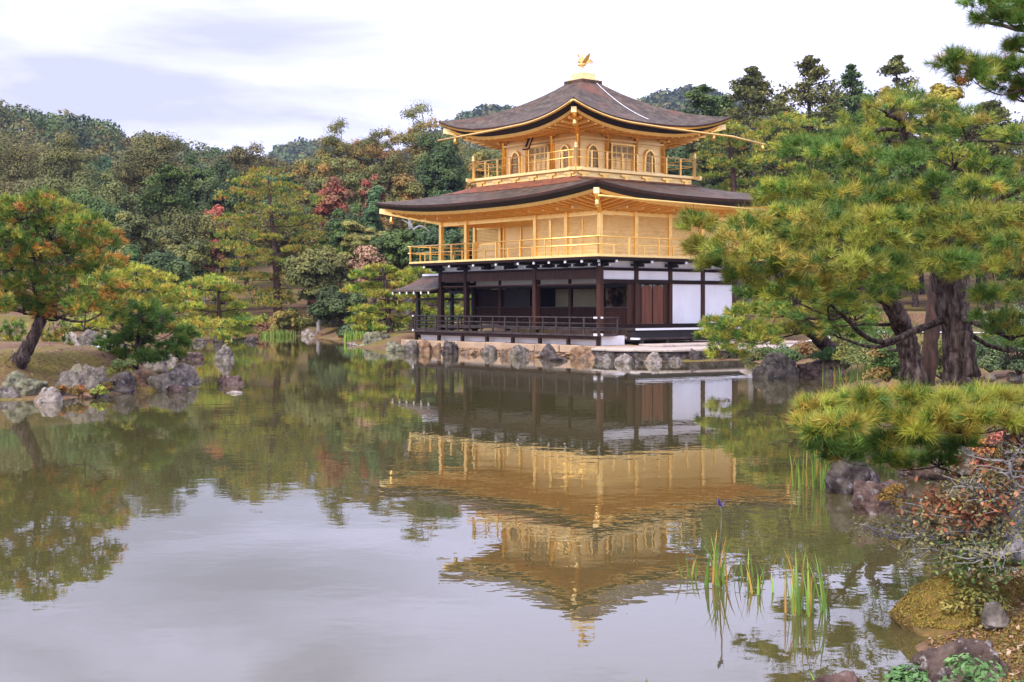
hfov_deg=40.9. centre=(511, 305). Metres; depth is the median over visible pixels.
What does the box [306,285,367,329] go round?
broadleaf tree
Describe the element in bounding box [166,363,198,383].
rock
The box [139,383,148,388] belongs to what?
rock
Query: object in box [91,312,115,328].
shore shrub
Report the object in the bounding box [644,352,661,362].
rock
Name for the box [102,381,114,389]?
fern shrub
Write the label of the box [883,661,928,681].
camellia shrub
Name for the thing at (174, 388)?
rock
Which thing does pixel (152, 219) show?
wood tree
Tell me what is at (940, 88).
broadleaf tree
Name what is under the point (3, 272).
wood tree
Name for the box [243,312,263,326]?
shore shrub
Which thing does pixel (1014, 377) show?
rock
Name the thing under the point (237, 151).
broadleaf tree
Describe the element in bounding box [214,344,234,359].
rock
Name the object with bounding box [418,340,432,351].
rock
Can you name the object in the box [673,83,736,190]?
cypress tree
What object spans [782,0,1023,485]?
overhanging pine
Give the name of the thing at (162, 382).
rock
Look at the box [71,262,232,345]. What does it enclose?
layered pine
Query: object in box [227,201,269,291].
wood tree
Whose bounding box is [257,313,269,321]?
shore shrub
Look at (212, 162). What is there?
wood tree
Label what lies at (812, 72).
cypress tree
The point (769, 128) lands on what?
garden pine
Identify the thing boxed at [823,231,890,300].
wood tree
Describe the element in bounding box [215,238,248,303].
wood tree
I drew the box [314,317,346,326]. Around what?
shore shrub
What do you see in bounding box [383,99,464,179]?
broadleaf tree
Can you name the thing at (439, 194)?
broadleaf tree
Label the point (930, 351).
slender pine
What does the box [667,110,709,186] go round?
broadleaf tree
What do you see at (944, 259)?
great pine
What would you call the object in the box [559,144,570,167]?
arched window
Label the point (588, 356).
rock
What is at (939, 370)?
shrub
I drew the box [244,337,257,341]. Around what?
rock
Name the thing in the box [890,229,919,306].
wood tree
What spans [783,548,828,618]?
iris clump
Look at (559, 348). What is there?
stone embankment
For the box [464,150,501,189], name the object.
broadleaf tree
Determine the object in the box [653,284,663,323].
door leaf
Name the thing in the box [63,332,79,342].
rock
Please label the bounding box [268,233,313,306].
wood tree
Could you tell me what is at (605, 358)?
rock
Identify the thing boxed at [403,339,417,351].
rock
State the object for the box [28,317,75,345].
bush
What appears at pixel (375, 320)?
shore shrub
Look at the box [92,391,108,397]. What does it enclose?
rock
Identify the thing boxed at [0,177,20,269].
wood tree
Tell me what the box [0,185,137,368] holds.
island pine
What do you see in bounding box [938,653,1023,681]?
plant
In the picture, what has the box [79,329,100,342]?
rock
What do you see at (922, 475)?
rock
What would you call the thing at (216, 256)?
maple tree
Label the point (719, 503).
iris flower
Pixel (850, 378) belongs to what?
reed clump
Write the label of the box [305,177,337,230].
broadleaf tree
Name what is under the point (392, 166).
broadleaf tree
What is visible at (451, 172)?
broadleaf tree
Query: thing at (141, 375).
rock
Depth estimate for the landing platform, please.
54.24 m
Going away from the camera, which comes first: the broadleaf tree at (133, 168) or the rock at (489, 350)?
the rock at (489, 350)
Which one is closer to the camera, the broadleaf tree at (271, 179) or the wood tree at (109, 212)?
the wood tree at (109, 212)
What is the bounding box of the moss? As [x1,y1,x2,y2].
[925,569,1023,681]
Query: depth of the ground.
67.48 m
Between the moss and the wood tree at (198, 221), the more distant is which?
the wood tree at (198, 221)
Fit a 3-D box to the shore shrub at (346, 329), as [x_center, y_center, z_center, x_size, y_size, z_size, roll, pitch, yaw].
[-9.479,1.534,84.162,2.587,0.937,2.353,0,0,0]
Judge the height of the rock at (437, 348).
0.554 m
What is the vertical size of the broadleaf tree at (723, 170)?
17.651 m
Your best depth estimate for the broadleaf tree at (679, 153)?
107.75 m
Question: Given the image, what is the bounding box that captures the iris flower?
[716,498,724,567]
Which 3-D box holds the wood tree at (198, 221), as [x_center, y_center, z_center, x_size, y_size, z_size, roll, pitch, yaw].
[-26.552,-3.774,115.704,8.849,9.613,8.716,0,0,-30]
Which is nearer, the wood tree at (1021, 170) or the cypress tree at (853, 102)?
the cypress tree at (853, 102)
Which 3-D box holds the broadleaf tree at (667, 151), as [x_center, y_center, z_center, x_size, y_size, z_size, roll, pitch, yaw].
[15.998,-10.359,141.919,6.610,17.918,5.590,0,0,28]
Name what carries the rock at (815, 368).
on the ground
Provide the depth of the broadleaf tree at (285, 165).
149.11 m
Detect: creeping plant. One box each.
[940,586,1011,615]
[965,567,993,580]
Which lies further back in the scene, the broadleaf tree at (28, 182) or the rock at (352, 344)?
the broadleaf tree at (28, 182)
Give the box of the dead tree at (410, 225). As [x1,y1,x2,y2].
[401,219,428,315]
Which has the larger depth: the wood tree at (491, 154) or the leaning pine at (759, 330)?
the wood tree at (491, 154)
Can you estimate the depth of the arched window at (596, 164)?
63.58 m
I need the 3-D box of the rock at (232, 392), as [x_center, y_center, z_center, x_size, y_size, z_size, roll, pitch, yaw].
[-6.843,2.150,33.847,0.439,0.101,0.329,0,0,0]
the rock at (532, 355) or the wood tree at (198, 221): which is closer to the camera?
the rock at (532, 355)
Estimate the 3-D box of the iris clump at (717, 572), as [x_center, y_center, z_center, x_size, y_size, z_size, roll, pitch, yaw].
[1.606,2.000,10.626,0.279,0.498,0.364,0,0,-29]
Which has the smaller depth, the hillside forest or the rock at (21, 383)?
the rock at (21, 383)
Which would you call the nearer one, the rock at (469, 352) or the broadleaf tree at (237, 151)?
the rock at (469, 352)
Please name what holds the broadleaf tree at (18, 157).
on the ground
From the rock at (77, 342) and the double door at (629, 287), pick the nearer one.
the rock at (77, 342)
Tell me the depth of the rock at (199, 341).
78.07 m
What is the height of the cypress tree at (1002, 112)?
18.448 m
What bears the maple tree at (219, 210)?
on the ground
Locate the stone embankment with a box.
[401,336,758,355]
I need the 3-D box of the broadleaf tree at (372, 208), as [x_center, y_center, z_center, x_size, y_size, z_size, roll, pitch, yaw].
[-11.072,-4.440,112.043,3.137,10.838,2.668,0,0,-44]
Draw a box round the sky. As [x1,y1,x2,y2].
[0,0,1023,184]
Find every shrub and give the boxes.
[55,385,72,395]
[63,315,103,330]
[67,384,88,396]
[90,384,108,396]
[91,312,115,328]
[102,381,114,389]
[105,358,136,374]
[230,314,251,330]
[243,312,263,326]
[255,321,281,332]
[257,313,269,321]
[268,308,299,334]
[280,314,315,329]
[301,314,315,325]
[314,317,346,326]
[336,323,374,336]
[338,326,364,337]
[366,315,380,331]
[383,320,408,331]
[445,304,460,319]
[742,346,779,360]
[770,344,807,361]
[795,340,835,356]
[808,346,847,360]
[826,326,872,348]
[831,344,870,360]
[840,333,920,365]
[860,322,892,338]
[862,344,900,382]
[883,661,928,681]
[920,335,942,378]
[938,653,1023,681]
[972,303,1023,343]
[973,339,1016,372]
[981,324,1023,375]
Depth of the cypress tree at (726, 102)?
137.67 m
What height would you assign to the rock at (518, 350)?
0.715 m
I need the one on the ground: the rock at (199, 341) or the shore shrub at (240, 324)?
the shore shrub at (240, 324)
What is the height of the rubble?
0.387 m
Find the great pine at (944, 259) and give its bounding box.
[669,75,1023,385]
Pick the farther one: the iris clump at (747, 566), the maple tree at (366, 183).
the maple tree at (366, 183)
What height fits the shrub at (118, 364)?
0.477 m
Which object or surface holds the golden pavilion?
on the stone embankment
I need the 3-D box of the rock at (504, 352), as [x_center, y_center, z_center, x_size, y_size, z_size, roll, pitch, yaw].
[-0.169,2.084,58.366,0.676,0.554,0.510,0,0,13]
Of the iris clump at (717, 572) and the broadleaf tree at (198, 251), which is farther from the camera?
the broadleaf tree at (198, 251)
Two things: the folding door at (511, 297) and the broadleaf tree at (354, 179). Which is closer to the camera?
the folding door at (511, 297)
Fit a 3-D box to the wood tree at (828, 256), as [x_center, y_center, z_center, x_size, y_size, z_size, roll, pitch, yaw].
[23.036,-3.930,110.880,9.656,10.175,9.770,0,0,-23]
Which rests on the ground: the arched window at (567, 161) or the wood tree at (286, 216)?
the wood tree at (286, 216)
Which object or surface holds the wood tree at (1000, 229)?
on the ground
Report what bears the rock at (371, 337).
on the ground
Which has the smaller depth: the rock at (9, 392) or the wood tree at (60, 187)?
the rock at (9, 392)
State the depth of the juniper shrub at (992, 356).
26.73 m
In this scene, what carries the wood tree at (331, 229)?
on the ground
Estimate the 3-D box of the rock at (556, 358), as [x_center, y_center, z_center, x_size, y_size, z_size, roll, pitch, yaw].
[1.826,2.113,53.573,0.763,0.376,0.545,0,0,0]
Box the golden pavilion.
[374,72,794,345]
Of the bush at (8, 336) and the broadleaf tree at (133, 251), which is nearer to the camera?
the bush at (8, 336)
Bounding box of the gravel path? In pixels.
[789,332,984,347]
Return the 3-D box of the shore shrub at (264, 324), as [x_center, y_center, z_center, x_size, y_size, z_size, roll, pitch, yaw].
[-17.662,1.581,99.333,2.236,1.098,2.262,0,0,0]
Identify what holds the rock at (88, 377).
on the ground
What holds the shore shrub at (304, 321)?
on the ground
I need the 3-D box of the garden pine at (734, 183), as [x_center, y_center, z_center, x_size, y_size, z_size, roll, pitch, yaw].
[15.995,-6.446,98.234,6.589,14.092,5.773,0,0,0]
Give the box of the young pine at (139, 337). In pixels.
[88,297,202,369]
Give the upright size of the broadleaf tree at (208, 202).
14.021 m
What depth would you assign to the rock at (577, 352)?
56.27 m
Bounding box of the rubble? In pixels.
[440,347,569,356]
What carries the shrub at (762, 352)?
on the ground
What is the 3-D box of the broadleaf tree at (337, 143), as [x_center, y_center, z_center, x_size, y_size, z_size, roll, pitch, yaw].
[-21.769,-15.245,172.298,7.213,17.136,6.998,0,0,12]
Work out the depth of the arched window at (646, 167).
65.79 m
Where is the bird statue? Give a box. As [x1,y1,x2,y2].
[577,53,594,71]
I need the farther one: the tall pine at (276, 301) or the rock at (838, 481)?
the tall pine at (276, 301)
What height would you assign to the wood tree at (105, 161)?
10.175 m
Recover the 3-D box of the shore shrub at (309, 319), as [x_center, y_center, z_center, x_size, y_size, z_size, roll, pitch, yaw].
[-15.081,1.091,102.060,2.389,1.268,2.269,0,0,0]
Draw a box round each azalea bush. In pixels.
[844,427,1023,601]
[968,429,1002,469]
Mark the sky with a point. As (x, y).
(223, 74)
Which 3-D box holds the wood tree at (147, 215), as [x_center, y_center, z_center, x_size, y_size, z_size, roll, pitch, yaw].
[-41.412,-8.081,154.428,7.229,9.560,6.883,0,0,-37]
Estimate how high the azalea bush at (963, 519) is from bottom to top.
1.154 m
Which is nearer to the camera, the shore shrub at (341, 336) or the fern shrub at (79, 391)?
the fern shrub at (79, 391)
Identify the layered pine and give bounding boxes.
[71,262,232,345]
[160,273,263,337]
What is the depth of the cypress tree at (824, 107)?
139.22 m
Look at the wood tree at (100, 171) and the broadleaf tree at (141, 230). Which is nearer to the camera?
the broadleaf tree at (141, 230)
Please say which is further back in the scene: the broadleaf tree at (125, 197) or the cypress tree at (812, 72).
the broadleaf tree at (125, 197)
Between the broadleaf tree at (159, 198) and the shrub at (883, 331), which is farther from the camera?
the broadleaf tree at (159, 198)
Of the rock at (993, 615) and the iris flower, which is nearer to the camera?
the rock at (993, 615)
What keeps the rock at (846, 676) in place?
in the pond water
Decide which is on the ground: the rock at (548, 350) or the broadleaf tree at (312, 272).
the broadleaf tree at (312, 272)
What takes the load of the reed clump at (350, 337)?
on the ground
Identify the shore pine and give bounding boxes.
[336,261,437,332]
[400,293,470,329]
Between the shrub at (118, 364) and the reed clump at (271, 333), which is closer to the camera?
the shrub at (118, 364)
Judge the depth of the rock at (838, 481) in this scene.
15.74 m
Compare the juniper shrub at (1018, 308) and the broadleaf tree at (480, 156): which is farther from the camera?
the broadleaf tree at (480, 156)
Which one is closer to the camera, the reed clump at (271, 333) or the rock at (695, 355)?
the rock at (695, 355)
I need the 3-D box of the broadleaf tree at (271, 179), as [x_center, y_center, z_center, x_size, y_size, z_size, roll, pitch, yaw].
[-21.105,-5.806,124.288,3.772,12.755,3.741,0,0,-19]
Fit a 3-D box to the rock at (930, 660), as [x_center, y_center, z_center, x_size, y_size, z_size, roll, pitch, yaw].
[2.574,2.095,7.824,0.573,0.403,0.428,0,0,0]
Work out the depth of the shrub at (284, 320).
96.69 m
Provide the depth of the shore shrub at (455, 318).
91.58 m
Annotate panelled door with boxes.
[528,143,549,171]
[610,142,635,171]
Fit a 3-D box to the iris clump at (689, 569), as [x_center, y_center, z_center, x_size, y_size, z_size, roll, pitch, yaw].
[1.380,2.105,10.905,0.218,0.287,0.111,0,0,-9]
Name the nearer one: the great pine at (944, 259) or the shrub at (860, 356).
the great pine at (944, 259)
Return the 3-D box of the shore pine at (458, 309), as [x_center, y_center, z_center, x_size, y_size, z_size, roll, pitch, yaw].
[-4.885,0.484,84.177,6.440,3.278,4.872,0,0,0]
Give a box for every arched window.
[511,151,520,173]
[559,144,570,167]
[586,144,599,167]
[643,149,655,172]
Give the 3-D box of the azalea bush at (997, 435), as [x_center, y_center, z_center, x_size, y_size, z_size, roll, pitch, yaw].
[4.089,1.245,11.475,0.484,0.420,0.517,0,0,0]
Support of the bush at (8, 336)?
on the ground
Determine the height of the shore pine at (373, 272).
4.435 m
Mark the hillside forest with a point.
(101, 138)
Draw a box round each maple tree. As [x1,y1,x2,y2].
[194,239,225,303]
[198,204,231,304]
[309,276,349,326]
[314,175,355,231]
[357,174,388,302]
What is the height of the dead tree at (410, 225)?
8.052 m
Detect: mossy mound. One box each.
[888,573,1011,636]
[991,576,1023,606]
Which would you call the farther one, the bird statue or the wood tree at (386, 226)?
the wood tree at (386, 226)
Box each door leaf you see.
[641,284,652,323]
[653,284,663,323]
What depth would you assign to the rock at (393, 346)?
64.56 m
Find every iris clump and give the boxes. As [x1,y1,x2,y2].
[677,557,700,577]
[704,532,744,587]
[734,549,786,585]
[741,568,793,597]
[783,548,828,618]
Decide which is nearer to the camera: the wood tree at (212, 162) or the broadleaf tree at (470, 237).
the broadleaf tree at (470, 237)
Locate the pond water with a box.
[0,335,1023,681]
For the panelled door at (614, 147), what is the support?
in the golden pavilion
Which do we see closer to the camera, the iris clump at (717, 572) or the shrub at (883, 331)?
the iris clump at (717, 572)
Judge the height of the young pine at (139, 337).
2.040 m
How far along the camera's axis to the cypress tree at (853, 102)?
131.28 m
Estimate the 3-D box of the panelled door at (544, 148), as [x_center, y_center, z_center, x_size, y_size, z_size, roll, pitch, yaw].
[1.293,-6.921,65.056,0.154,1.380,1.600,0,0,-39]
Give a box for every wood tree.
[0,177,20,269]
[0,215,43,291]
[12,169,131,297]
[49,185,134,286]
[89,166,123,191]
[91,154,117,173]
[135,204,167,217]
[148,213,193,239]
[154,204,243,308]
[204,156,248,178]
[215,192,330,296]
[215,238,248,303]
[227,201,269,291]
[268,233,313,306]
[312,210,386,280]
[354,198,398,280]
[380,216,406,305]
[399,221,433,307]
[460,142,501,177]
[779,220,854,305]
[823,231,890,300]
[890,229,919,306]
[981,196,1020,304]
[986,198,1023,308]
[1009,139,1023,173]
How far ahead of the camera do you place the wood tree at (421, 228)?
114.12 m
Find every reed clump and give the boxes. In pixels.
[258,329,298,336]
[344,329,365,341]
[789,442,829,490]
[822,363,872,380]
[853,364,871,380]
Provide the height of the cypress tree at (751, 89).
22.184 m
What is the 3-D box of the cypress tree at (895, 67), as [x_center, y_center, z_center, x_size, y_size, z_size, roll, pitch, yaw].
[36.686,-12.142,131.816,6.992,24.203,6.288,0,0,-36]
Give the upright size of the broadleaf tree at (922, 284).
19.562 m
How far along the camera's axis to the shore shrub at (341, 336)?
83.79 m
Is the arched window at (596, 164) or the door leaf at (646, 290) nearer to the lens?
the door leaf at (646, 290)
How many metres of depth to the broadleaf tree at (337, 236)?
105.61 m
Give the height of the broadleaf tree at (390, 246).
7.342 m
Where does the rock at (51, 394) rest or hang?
in the pond water
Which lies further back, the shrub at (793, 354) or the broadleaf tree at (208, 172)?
the broadleaf tree at (208, 172)
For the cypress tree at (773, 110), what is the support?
on the ground
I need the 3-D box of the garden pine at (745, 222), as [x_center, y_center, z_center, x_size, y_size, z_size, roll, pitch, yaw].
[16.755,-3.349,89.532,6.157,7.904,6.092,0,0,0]
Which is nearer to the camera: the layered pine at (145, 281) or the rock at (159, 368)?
the rock at (159, 368)
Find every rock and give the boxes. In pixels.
[0,386,20,397]
[1,370,48,395]
[33,386,62,402]
[55,363,107,391]
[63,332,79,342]
[73,339,80,345]
[77,392,94,398]
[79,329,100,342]
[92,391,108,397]
[108,371,135,393]
[132,368,149,385]
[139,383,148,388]
[143,357,168,373]
[146,370,188,391]
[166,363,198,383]
[166,384,184,391]
[178,352,203,359]
[192,337,206,342]
[213,336,224,341]
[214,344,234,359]
[218,374,243,384]
[228,390,243,393]
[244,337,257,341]
[301,329,318,335]
[348,342,357,345]
[359,331,391,345]
[385,341,403,350]
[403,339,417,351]
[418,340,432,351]
[432,342,440,351]
[442,341,458,353]
[461,349,478,354]
[481,345,497,354]
[500,348,511,355]
[509,344,528,356]
[527,353,540,357]
[540,343,556,357]
[549,355,567,360]
[569,345,591,357]
[579,352,595,359]
[594,354,610,361]
[614,353,632,363]
[632,359,643,363]
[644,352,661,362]
[668,356,682,362]
[688,348,701,359]
[752,352,798,377]
[796,359,847,378]
[812,670,859,681]
[824,455,880,494]
[852,479,908,514]
[897,458,959,479]
[911,637,1011,681]
[956,446,979,474]
[981,601,1009,630]
[984,374,996,381]
[1006,372,1022,382]
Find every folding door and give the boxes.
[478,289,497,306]
[503,289,530,306]
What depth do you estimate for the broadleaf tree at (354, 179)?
146.93 m
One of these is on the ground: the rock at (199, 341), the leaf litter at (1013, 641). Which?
the leaf litter at (1013, 641)
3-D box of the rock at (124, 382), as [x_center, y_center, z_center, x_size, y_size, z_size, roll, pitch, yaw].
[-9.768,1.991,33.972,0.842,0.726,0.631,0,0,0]
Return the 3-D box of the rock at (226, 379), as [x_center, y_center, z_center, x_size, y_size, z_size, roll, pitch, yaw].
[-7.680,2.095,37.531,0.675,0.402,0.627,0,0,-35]
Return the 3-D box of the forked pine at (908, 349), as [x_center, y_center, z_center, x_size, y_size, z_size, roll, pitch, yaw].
[6.253,0.225,24.397,2.264,2.719,4.840,0,0,40]
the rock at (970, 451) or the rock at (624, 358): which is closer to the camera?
the rock at (970, 451)
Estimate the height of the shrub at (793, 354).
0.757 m
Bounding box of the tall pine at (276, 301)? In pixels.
[207,164,337,312]
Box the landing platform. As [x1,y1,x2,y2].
[591,340,796,360]
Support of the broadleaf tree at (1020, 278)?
on the ground
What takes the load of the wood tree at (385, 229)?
on the ground
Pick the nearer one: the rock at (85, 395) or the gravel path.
the rock at (85, 395)
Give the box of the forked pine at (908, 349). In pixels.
[753,245,927,386]
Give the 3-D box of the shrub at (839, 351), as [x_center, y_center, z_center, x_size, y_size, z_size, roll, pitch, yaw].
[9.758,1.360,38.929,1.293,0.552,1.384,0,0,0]
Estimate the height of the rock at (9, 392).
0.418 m
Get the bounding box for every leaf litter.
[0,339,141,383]
[928,569,1023,680]
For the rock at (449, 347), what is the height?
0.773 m
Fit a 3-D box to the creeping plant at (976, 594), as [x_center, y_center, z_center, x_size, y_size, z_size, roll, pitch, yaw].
[3.035,1.958,9.027,0.376,0.216,0.398,0,0,-40]
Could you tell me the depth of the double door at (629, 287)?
60.79 m
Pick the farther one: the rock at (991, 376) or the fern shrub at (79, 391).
the fern shrub at (79, 391)
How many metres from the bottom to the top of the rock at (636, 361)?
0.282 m
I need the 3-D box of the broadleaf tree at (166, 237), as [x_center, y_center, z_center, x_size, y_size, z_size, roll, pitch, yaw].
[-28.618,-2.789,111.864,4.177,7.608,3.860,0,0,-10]
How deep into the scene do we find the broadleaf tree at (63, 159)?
158.87 m
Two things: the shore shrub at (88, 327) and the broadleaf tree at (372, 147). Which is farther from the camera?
the broadleaf tree at (372, 147)
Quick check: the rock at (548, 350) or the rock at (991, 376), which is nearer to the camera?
the rock at (991, 376)
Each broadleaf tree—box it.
[0,126,49,183]
[0,172,50,285]
[31,130,99,261]
[68,168,144,283]
[99,210,157,297]
[102,243,141,282]
[108,130,195,222]
[130,248,196,323]
[131,163,213,303]
[140,226,184,262]
[166,238,214,313]
[181,154,218,210]
[197,158,258,283]
[217,141,276,254]
[259,159,312,270]
[260,171,294,206]
[283,245,353,330]
[290,153,345,204]
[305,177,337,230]
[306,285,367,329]
[312,117,364,201]
[328,203,362,317]
[336,158,393,214]
[339,220,385,291]
[344,125,397,190]
[345,244,386,292]
[362,185,388,304]
[366,228,419,314]
[370,150,417,273]
[380,172,430,275]
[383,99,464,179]
[409,226,463,308]
[411,132,474,197]
[429,189,463,305]
[455,227,472,295]
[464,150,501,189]
[665,148,671,156]
[666,146,697,184]
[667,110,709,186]
[691,180,741,237]
[707,130,759,189]
[739,217,784,300]
[760,132,821,174]
[800,191,849,304]
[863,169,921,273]
[900,111,952,293]
[916,82,972,330]
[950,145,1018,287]
[952,196,996,313]
[972,231,1023,308]
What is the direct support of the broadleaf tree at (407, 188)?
on the ground
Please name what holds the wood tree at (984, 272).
on the ground
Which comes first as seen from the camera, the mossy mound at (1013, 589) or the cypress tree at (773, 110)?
the mossy mound at (1013, 589)
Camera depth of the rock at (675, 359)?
51.84 m
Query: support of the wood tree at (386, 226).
on the ground
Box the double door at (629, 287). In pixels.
[626,283,667,323]
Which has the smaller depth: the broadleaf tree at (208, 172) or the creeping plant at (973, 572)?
the creeping plant at (973, 572)
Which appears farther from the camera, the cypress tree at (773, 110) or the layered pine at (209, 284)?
the cypress tree at (773, 110)
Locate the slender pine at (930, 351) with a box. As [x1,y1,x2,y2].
[894,156,1023,385]
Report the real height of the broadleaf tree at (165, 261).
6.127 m
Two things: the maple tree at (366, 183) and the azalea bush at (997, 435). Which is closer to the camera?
the azalea bush at (997, 435)
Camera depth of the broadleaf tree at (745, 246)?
102.85 m
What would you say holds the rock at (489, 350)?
in the pond water
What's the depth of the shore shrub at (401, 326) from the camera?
83.42 m
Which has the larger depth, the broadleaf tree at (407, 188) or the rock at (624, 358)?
the broadleaf tree at (407, 188)
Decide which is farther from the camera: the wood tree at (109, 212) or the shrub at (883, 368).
the wood tree at (109, 212)
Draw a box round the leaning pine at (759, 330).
[693,279,883,369]
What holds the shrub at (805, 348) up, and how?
on the ground
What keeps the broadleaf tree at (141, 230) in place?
on the ground
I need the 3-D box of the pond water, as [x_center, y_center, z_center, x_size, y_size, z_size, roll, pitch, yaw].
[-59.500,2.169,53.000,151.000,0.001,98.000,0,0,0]
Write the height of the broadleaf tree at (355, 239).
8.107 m
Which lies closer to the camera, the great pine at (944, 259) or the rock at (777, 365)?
the great pine at (944, 259)
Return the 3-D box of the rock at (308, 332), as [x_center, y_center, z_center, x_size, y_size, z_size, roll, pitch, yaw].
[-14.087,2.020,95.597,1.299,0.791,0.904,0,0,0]
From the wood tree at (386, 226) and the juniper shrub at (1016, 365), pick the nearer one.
the juniper shrub at (1016, 365)
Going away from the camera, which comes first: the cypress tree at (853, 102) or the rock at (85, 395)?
the rock at (85, 395)
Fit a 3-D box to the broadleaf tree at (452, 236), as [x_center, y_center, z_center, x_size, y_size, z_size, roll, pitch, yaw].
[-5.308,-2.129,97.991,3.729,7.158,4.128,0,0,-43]
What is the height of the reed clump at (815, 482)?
0.670 m
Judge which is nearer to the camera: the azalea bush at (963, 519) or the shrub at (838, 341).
the azalea bush at (963, 519)
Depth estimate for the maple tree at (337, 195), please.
117.31 m
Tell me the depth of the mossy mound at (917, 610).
9.11 m
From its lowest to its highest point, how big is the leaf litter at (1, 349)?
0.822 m
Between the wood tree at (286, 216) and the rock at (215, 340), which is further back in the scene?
the wood tree at (286, 216)
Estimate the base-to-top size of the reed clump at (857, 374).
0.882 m
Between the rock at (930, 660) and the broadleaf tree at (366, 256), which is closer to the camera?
the rock at (930, 660)
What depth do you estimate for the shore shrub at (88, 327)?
85.20 m
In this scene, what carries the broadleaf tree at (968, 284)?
on the ground
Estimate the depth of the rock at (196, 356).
54.55 m
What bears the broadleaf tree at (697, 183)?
on the ground
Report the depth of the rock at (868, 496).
14.25 m
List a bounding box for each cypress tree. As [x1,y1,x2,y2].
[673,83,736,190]
[705,95,748,187]
[707,65,788,303]
[754,93,795,280]
[767,53,852,303]
[814,102,848,278]
[828,63,878,292]
[870,54,925,298]
[960,98,1023,310]
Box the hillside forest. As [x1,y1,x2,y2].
[0,84,857,210]
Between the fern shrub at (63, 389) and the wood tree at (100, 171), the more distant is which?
the wood tree at (100, 171)
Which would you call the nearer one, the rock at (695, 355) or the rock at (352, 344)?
the rock at (695, 355)
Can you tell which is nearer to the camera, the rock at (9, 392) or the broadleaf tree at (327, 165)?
the rock at (9, 392)
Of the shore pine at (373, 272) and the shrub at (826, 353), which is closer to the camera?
the shrub at (826, 353)
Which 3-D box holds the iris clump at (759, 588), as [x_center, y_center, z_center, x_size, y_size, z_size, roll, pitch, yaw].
[1.903,2.092,10.281,0.395,0.315,0.271,0,0,0]
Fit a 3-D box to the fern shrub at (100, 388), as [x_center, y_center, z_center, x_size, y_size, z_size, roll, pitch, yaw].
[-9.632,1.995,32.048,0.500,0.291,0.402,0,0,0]
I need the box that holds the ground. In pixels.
[0,106,1023,681]
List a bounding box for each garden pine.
[690,118,776,301]
[736,214,800,301]
[741,109,854,304]
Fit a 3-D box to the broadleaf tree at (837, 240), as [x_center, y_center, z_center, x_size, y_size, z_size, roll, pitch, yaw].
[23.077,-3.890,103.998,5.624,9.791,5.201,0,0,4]
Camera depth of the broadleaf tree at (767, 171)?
137.74 m

